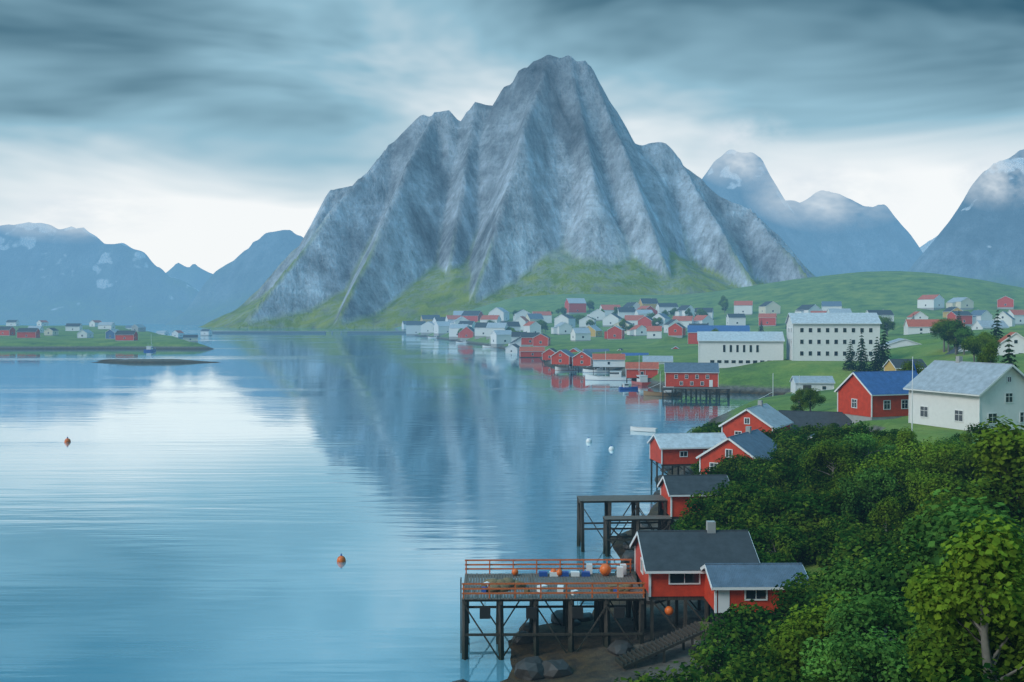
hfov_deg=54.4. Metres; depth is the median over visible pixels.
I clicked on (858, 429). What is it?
shrub
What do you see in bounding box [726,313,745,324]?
village house
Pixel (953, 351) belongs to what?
slope house
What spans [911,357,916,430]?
flag pole
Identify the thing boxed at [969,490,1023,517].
birch tree
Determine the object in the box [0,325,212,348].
shore ground
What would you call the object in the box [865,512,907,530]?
shrub
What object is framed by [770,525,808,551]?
shrub
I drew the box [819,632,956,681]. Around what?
shrub
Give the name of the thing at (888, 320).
garden tree
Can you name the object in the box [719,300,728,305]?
garden tree
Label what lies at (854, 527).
shrub
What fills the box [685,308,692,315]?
garden tree
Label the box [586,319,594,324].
garden tree
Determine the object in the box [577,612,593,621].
shore boulder
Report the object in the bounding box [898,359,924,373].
garden tree
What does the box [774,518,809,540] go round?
shrub
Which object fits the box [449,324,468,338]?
village house
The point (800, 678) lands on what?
shrub
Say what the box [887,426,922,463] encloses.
bush
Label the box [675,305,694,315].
village house
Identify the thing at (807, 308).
village house
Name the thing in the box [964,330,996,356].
garden tree
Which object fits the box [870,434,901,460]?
birch tree
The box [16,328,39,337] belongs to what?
village house
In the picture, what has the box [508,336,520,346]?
village house
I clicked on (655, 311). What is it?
village house
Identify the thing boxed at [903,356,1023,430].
white house
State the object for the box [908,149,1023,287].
mountain
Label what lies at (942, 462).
bush
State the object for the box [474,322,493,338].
village house
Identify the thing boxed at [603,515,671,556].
pier
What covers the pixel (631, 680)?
shrub
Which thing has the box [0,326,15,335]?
village house
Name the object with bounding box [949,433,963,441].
shrub
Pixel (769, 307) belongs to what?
village house
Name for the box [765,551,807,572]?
shrub
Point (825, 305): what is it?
village house
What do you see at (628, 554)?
shore boulder
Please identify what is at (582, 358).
rorbu
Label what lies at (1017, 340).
house
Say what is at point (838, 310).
slope house
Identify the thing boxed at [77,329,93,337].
village house
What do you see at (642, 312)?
village house
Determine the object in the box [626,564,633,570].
shore boulder
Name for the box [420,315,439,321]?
village house
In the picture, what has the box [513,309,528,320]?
village house
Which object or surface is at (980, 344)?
garden tree
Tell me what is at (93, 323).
village house
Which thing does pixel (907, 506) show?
bush
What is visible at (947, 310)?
slope house
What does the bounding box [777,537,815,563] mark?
shrub
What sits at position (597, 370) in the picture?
rorbu boat
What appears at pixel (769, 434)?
shrub
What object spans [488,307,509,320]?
village house
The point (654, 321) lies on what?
garden tree
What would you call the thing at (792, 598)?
shrub
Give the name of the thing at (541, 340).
village house
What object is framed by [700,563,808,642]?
cabin annex
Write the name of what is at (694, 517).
shrub
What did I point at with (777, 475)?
shrub
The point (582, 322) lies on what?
village house
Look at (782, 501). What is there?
shrub
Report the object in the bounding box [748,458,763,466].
shrub
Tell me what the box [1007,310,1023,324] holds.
village house
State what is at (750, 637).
shrub
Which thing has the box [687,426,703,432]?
shrub
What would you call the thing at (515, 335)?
village house
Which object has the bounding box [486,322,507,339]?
village house
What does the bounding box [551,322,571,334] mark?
village house
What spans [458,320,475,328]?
village house
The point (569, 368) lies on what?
rorbu boat
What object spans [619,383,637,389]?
blue boat
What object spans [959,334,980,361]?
garden tree
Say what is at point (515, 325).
village house
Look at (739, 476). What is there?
shrub
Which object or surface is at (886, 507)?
bush
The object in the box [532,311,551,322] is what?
village house
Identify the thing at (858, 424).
shrub
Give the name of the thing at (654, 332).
village house
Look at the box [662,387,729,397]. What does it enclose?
wooden quay
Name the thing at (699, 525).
shrub
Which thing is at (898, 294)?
ground
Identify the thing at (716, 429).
shrub
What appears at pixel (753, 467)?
shrub
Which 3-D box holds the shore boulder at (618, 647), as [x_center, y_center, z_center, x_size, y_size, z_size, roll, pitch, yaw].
[7.024,19.820,63.950,1.593,1.078,1.637,-1,1,-28]
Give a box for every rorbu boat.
[555,364,582,369]
[583,366,608,372]
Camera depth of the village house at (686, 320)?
941.43 m
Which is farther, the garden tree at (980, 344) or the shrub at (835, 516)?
the garden tree at (980, 344)
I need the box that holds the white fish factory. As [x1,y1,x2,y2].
[697,331,784,367]
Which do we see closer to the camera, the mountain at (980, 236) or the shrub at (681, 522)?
the shrub at (681, 522)
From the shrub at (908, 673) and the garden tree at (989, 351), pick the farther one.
the garden tree at (989, 351)
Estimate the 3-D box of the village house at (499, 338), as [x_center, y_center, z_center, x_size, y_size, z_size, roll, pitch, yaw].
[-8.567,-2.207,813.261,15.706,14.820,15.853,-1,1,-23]
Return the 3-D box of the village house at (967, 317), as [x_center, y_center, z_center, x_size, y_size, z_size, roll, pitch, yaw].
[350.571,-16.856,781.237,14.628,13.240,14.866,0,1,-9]
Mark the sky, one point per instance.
(189, 132)
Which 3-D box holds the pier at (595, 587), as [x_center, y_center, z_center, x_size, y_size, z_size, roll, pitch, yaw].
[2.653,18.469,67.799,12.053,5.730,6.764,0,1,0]
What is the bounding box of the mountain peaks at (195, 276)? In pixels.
[166,263,212,290]
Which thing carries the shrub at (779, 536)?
on the ground at (592, 659)
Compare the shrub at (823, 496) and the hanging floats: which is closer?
the hanging floats
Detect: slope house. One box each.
[826,308,851,312]
[865,309,893,320]
[906,311,927,318]
[942,306,962,317]
[945,345,967,354]
[971,319,1009,329]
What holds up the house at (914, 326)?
on the ground at (767, 377)
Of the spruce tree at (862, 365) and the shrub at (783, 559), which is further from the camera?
the spruce tree at (862, 365)
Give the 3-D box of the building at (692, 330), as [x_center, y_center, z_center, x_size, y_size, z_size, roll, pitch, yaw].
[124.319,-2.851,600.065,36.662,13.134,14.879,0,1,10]
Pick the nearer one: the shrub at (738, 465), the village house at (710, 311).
the shrub at (738, 465)
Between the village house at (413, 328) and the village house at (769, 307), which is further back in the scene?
the village house at (413, 328)
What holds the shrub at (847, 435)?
on the ground at (592, 659)
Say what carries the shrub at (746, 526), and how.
on the ground at (592, 659)
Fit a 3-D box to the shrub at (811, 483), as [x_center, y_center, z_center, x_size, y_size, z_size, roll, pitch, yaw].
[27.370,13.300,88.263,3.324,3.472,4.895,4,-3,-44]
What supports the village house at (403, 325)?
on the ground at (898, 294)
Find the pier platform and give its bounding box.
[577,495,667,551]
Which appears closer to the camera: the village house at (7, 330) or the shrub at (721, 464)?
the shrub at (721, 464)
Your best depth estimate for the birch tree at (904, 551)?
54.62 m
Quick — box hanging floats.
[665,606,673,614]
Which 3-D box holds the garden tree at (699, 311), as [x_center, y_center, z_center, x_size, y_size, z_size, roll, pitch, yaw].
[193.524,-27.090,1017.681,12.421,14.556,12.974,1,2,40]
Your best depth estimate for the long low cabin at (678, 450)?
130.04 m
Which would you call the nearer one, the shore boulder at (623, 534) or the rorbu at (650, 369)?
the shore boulder at (623, 534)
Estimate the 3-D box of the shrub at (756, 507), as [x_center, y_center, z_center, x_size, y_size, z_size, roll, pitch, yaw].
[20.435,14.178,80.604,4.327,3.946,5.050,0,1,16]
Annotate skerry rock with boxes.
[91,359,219,362]
[99,359,123,360]
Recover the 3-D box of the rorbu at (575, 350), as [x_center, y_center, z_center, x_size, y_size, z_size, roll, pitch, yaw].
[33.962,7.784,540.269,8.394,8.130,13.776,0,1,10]
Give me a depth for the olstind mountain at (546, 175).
3254.08 m
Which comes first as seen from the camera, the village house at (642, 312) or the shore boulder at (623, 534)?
the shore boulder at (623, 534)
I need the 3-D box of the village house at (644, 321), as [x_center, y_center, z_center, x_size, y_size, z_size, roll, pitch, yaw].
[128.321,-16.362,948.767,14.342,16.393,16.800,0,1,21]
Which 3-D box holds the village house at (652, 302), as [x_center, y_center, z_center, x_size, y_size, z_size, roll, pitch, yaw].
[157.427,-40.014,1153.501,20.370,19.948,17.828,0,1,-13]
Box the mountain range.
[0,222,198,323]
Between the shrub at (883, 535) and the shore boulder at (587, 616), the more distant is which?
the shore boulder at (587, 616)
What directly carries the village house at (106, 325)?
on the shore ground at (63, 339)
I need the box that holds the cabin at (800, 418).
[778,410,852,429]
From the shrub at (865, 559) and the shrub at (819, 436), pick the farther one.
the shrub at (819, 436)
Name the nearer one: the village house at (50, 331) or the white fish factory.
the white fish factory
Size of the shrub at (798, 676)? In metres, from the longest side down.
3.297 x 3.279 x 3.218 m
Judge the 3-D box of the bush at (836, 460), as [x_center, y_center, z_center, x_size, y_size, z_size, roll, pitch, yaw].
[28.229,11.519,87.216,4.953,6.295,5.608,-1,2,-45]
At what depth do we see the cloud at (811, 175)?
5583.46 m
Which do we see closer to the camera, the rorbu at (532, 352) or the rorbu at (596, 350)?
the rorbu at (596, 350)
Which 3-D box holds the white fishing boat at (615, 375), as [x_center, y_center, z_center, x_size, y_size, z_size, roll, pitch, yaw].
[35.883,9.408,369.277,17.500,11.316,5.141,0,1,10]
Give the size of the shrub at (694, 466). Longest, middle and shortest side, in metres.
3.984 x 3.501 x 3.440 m
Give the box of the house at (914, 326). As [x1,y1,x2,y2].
[903,319,964,334]
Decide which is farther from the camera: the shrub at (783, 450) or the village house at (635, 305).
the village house at (635, 305)
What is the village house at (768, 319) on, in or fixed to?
on the ground at (898, 294)
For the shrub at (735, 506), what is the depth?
84.80 m
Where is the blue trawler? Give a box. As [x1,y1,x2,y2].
[144,344,155,350]
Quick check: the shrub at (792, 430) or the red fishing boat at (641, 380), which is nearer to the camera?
the shrub at (792, 430)
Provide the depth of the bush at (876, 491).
72.56 m
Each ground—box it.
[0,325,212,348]
[394,271,1023,358]
[500,398,1023,681]
[541,326,1023,423]
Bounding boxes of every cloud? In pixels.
[17,192,88,228]
[710,125,752,170]
[780,165,841,212]
[969,152,1004,193]
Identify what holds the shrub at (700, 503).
on the ground at (592, 659)
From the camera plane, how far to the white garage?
374.11 m
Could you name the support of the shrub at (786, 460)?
on the ground at (592, 659)
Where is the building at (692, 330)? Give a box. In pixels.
[687,325,749,343]
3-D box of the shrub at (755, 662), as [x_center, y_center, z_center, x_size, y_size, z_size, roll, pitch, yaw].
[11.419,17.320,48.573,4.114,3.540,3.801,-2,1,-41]
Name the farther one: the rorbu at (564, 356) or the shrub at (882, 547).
the rorbu at (564, 356)
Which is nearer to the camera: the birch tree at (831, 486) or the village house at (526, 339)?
the birch tree at (831, 486)
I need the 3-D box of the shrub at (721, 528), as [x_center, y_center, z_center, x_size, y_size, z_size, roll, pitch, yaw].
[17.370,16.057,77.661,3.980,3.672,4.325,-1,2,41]
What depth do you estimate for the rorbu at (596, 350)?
518.94 m
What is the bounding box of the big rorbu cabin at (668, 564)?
[630,520,759,640]
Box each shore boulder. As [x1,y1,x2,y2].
[512,631,532,644]
[514,656,544,680]
[519,622,530,632]
[542,659,571,678]
[551,610,576,624]
[574,620,581,625]
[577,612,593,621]
[607,640,632,655]
[617,533,627,538]
[621,550,633,562]
[623,541,633,550]
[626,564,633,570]
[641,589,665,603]
[660,466,670,470]
[693,621,713,639]
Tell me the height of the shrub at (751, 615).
4.208 m
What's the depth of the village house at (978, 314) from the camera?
780.19 m
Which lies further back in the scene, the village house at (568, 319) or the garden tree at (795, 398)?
the village house at (568, 319)
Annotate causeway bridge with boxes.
[212,331,405,332]
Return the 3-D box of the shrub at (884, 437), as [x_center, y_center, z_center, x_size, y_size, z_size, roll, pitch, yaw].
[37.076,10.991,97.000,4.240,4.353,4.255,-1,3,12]
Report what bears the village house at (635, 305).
on the ground at (898, 294)
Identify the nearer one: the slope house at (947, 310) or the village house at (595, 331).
the slope house at (947, 310)
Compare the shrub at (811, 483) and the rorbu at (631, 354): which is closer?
the shrub at (811, 483)
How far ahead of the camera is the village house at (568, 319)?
1038.77 m
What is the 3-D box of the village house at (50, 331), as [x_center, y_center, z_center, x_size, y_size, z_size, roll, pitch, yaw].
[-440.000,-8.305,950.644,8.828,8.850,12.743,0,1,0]
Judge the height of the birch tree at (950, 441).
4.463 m
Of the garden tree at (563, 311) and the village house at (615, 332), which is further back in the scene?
the garden tree at (563, 311)
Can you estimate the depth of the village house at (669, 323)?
875.85 m
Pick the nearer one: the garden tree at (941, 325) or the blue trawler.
the garden tree at (941, 325)
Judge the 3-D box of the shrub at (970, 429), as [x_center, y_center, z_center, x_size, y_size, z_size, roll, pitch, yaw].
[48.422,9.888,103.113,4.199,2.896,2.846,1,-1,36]
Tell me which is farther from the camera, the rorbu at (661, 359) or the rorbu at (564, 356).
the rorbu at (564, 356)
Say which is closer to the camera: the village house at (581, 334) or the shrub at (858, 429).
the shrub at (858, 429)
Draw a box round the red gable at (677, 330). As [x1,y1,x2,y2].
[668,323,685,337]
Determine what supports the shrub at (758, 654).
on the ground at (592, 659)
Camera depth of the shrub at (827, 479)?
86.37 m
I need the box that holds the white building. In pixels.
[785,313,881,360]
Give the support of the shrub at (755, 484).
on the ground at (592, 659)
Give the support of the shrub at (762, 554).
on the ground at (592, 659)
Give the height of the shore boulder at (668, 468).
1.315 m
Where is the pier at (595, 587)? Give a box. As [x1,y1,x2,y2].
[462,559,644,659]
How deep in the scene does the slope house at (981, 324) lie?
517.55 m
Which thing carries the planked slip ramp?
on the ground at (592, 659)
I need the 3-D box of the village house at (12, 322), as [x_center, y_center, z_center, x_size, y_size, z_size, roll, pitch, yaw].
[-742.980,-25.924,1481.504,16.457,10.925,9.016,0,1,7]
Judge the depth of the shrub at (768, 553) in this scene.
71.55 m
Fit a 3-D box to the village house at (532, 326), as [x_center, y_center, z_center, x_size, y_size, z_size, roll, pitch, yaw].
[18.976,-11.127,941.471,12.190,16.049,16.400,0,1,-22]
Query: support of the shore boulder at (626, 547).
on the ground at (592, 659)
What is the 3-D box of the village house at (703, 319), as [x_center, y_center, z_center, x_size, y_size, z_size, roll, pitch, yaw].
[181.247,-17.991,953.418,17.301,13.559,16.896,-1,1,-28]
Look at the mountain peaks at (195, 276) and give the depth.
9904.14 m
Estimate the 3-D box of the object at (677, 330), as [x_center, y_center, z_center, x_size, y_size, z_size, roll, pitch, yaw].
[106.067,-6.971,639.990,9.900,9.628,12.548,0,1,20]
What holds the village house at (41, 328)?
on the shore ground at (63, 339)
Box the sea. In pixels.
[0,324,777,681]
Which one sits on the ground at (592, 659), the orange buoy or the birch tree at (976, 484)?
the birch tree at (976, 484)
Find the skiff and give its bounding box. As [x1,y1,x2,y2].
[630,426,657,431]
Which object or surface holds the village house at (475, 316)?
on the ground at (898, 294)
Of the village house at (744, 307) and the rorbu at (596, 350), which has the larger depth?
the village house at (744, 307)
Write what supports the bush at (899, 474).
on the ground at (592, 659)
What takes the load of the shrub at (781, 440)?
on the ground at (592, 659)
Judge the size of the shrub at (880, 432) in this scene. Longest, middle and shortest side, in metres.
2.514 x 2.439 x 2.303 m
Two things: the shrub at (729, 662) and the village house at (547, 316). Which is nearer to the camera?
the shrub at (729, 662)
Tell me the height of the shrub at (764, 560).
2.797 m
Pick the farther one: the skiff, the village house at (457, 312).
the village house at (457, 312)
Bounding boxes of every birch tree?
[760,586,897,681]
[797,439,850,465]
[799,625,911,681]
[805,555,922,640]
[820,471,861,493]
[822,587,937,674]
[827,481,870,513]
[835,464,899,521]
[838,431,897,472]
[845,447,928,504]
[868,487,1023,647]
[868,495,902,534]
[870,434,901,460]
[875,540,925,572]
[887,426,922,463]
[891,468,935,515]
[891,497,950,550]
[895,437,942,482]
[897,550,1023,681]
[901,495,946,525]
[901,510,1023,681]
[931,415,1023,537]
[935,436,966,448]
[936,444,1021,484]
[959,432,972,449]
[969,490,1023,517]
[973,464,1020,496]
[1013,516,1023,540]
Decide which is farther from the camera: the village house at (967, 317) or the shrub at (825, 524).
the village house at (967, 317)
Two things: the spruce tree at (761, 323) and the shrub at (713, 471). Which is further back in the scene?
the spruce tree at (761, 323)
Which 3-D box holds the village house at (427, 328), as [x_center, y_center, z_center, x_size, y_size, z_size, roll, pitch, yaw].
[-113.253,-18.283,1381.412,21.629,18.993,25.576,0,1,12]
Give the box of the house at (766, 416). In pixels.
[718,400,793,436]
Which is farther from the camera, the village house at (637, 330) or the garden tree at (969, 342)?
the village house at (637, 330)
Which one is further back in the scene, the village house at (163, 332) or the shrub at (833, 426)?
the village house at (163, 332)
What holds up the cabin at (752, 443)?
on the ground at (592, 659)
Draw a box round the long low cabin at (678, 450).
[647,432,726,486]
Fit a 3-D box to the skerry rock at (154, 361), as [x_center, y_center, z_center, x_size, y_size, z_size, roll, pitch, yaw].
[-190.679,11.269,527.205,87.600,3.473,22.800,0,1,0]
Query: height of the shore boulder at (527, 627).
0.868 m
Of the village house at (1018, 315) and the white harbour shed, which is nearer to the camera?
the white harbour shed
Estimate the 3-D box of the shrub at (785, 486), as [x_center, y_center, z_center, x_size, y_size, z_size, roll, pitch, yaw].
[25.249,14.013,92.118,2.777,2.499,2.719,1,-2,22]
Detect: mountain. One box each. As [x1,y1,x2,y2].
[200,55,815,328]
[702,149,922,276]
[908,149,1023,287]
[920,236,936,251]
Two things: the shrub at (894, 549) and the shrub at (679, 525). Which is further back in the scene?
the shrub at (679, 525)
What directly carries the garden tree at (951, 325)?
on the ground at (767, 377)
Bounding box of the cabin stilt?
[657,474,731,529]
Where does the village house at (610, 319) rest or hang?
on the ground at (898, 294)
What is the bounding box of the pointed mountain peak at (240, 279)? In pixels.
[165,230,302,324]
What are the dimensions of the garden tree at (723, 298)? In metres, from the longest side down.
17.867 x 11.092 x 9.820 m
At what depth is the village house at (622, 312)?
1078.58 m
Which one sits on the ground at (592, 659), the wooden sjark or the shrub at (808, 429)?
the shrub at (808, 429)
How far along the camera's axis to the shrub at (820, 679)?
30.84 m
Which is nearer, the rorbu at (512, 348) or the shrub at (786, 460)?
the shrub at (786, 460)
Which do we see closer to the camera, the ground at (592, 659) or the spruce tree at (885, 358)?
the ground at (592, 659)
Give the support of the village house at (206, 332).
on the shore ground at (63, 339)
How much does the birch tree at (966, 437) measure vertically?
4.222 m
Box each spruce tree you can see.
[759,321,763,331]
[842,339,856,370]
[852,332,870,371]
[867,337,883,370]
[873,325,890,364]
[990,310,1004,339]
[1000,335,1019,367]
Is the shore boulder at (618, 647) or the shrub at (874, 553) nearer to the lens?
the shrub at (874, 553)
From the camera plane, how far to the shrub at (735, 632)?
57.40 m
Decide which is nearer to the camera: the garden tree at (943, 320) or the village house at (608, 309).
the garden tree at (943, 320)
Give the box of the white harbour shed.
[790,376,834,392]
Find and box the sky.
[0,0,1023,273]
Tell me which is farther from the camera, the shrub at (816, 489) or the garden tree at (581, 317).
the garden tree at (581, 317)
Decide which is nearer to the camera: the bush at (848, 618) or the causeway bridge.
the bush at (848, 618)
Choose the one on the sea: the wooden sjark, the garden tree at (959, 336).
the wooden sjark
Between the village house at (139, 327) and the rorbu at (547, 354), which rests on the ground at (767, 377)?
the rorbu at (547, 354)
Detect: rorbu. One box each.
[505,344,519,352]
[519,347,544,357]
[541,348,556,362]
[550,349,574,369]
[569,348,580,351]
[572,350,595,369]
[582,349,609,352]
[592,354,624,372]
[621,353,648,355]
[625,362,658,382]
[643,356,672,363]
[664,362,718,395]
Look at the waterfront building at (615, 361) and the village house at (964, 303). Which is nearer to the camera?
the waterfront building at (615, 361)
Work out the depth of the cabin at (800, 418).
139.92 m
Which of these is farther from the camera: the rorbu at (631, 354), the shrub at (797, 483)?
the rorbu at (631, 354)
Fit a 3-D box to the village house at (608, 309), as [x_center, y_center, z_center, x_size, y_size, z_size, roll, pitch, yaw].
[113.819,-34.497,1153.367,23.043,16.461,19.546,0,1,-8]
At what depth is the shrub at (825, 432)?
108.05 m
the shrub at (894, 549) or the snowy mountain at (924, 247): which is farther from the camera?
the snowy mountain at (924, 247)
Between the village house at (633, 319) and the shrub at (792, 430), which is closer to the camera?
the shrub at (792, 430)
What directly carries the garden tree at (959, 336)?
on the ground at (767, 377)
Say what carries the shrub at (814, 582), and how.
on the ground at (592, 659)
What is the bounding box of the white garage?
[884,338,919,348]
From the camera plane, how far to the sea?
125.40 m
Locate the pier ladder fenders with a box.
[460,577,624,652]
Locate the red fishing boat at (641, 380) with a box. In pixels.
[631,370,650,385]
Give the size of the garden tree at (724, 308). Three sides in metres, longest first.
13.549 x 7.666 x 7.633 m
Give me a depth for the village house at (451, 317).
1298.32 m
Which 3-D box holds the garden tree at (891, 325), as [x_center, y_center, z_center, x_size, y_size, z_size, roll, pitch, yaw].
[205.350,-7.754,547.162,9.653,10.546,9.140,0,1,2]
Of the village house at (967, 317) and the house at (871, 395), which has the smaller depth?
the house at (871, 395)
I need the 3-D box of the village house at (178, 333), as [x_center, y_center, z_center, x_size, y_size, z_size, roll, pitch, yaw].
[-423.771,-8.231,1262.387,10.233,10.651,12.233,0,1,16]
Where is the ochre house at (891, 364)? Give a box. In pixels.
[883,359,926,370]
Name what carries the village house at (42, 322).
on the shore ground at (63, 339)
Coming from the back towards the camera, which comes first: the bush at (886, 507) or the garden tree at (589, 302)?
the garden tree at (589, 302)
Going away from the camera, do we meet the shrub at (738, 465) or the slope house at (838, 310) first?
the shrub at (738, 465)
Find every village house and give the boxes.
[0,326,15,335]
[6,320,18,325]
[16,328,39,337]
[28,326,43,332]
[37,320,48,325]
[44,328,58,335]
[65,323,82,330]
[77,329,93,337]
[89,320,100,326]
[98,322,114,328]
[105,329,117,338]
[115,330,137,340]
[131,324,145,331]
[156,331,168,335]
[172,330,183,337]
[183,335,197,341]
[201,329,211,335]
[402,321,405,330]
[406,321,425,335]
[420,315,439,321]
[420,321,433,334]
[432,317,445,323]
[434,321,452,335]
[445,315,460,320]
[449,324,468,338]
[450,316,468,324]
[453,310,464,314]
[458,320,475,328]
[458,326,474,340]
[461,311,482,321]
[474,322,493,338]
[480,315,500,322]
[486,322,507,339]
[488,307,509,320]
[490,329,511,347]
[499,321,520,331]
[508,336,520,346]
[511,332,520,340]
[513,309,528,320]
[514,316,528,330]
[521,332,539,346]
[523,321,540,333]
[525,313,543,321]
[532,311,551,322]
[533,332,550,346]
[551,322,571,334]
[554,314,575,326]
[564,298,585,313]
[570,327,590,340]
[579,316,595,327]
[586,324,602,336]
[587,309,605,320]
[599,304,620,315]
[602,313,622,326]
[604,325,623,339]
[613,320,633,333]
[617,307,634,317]
[623,302,639,308]
[624,315,643,324]
[627,324,646,335]
[634,309,653,315]
[635,305,657,315]
[638,298,657,308]
[638,315,652,327]
[646,326,661,338]
[652,313,670,327]
[656,303,677,313]
[664,319,683,332]
[672,315,693,327]
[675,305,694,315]
[693,315,713,324]
[694,308,713,318]
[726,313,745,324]
[734,300,752,314]
[758,301,779,313]
[758,313,776,325]
[795,304,821,312]
[810,310,826,312]
[821,301,841,310]
[917,294,944,309]
[946,297,973,309]
[947,311,972,325]
[971,309,992,323]
[997,296,1013,308]
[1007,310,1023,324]
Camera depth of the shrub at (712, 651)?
55.35 m
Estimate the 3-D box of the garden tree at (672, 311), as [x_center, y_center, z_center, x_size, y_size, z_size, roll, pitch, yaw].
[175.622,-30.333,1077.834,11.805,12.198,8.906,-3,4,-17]
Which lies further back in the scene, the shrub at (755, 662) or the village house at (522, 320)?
the village house at (522, 320)
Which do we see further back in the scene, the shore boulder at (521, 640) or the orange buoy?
the orange buoy
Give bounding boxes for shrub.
[614,671,645,681]
[635,661,705,681]
[670,520,696,529]
[674,518,689,529]
[679,490,723,519]
[683,508,731,529]
[685,633,749,681]
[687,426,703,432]
[688,427,715,432]
[688,609,762,675]
[690,463,698,472]
[691,466,725,474]
[691,513,731,529]
[702,658,785,681]
[704,654,763,681]
[706,497,745,526]
[707,478,761,500]
[710,426,720,432]
[714,452,749,481]
[716,524,750,530]
[719,482,784,523]
[719,649,766,677]
[723,479,778,499]
[723,599,788,642]
[725,511,774,541]
[726,456,756,483]
[732,467,754,483]
[735,627,778,663]
[737,492,786,526]
[740,625,782,647]
[741,459,769,480]
[747,523,791,553]
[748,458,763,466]
[753,455,768,463]
[753,635,790,674]
[755,488,805,523]
[756,460,801,487]
[756,547,769,562]
[756,649,795,680]
[758,427,784,440]
[759,552,778,562]
[762,557,796,562]
[762,579,821,630]
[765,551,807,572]
[765,663,813,681]
[767,431,806,459]
[770,445,791,458]
[770,452,803,471]
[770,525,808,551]
[771,674,827,681]
[772,495,833,535]
[774,480,793,493]
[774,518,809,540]
[775,425,805,437]
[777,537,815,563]
[783,570,826,610]
[783,588,825,626]
[785,472,808,491]
[793,463,827,486]
[793,472,829,493]
[796,488,816,496]
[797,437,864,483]
[798,488,844,531]
[798,575,825,594]
[799,460,840,476]
[799,525,840,571]
[799,640,869,681]
[801,423,823,432]
[803,429,838,452]
[805,427,851,447]
[805,482,824,493]
[808,567,865,602]
[814,525,859,569]
[817,474,831,488]
[817,514,843,531]
[819,556,878,588]
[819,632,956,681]
[821,512,865,531]
[822,423,839,431]
[830,527,895,566]
[832,430,865,440]
[836,425,874,436]
[837,510,887,529]
[840,420,874,432]
[840,519,876,561]
[853,523,905,557]
[856,538,900,562]
[859,546,899,565]
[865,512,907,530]
[872,432,898,447]
[877,430,895,436]
[883,428,900,439]
[884,539,911,558]
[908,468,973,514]
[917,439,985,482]
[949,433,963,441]
[958,422,992,441]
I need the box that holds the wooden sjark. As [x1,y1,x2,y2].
[643,383,682,395]
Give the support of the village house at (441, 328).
on the ground at (898, 294)
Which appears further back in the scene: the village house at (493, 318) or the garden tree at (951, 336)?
the village house at (493, 318)
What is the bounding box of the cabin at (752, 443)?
[696,426,776,473]
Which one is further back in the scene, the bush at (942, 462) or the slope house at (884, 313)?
the slope house at (884, 313)
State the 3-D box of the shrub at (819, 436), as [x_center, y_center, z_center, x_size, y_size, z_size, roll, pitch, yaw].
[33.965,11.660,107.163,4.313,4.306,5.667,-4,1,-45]
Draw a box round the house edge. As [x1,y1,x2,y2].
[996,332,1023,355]
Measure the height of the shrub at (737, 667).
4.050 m
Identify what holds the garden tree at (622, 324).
on the ground at (898, 294)
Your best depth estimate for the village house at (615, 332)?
765.11 m
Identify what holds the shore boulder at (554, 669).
on the ground at (592, 659)
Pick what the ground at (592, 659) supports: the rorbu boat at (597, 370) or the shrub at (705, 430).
the shrub at (705, 430)
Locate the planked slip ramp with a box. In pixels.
[615,621,704,668]
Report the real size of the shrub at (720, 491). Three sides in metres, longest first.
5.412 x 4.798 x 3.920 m
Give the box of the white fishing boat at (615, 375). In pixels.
[585,351,631,380]
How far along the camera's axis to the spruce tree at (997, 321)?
268.71 m
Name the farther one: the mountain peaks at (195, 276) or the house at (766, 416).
the mountain peaks at (195, 276)
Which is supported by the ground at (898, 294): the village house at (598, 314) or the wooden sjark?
the village house at (598, 314)
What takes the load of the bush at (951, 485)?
on the ground at (592, 659)
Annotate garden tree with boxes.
[539,320,546,331]
[560,307,566,313]
[577,314,584,323]
[586,300,593,310]
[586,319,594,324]
[619,318,628,335]
[651,318,658,325]
[656,317,662,325]
[669,308,677,315]
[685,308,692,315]
[694,307,703,315]
[718,296,727,307]
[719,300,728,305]
[721,302,727,312]
[790,388,809,410]
[803,387,825,410]
[880,315,895,334]
[880,318,895,334]
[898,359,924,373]
[929,317,955,351]
[930,320,947,351]
[938,319,972,353]
[945,324,960,354]
[954,328,974,354]
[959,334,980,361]
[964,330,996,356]
[974,334,1000,353]
[976,341,999,362]
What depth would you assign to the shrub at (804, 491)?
87.13 m
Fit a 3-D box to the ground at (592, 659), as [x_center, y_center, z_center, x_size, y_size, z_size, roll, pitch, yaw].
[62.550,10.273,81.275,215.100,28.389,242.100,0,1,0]
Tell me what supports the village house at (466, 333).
on the ground at (898, 294)
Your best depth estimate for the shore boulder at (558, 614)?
71.48 m
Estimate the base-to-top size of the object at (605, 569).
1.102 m
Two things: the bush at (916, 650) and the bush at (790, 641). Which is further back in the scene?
the bush at (790, 641)

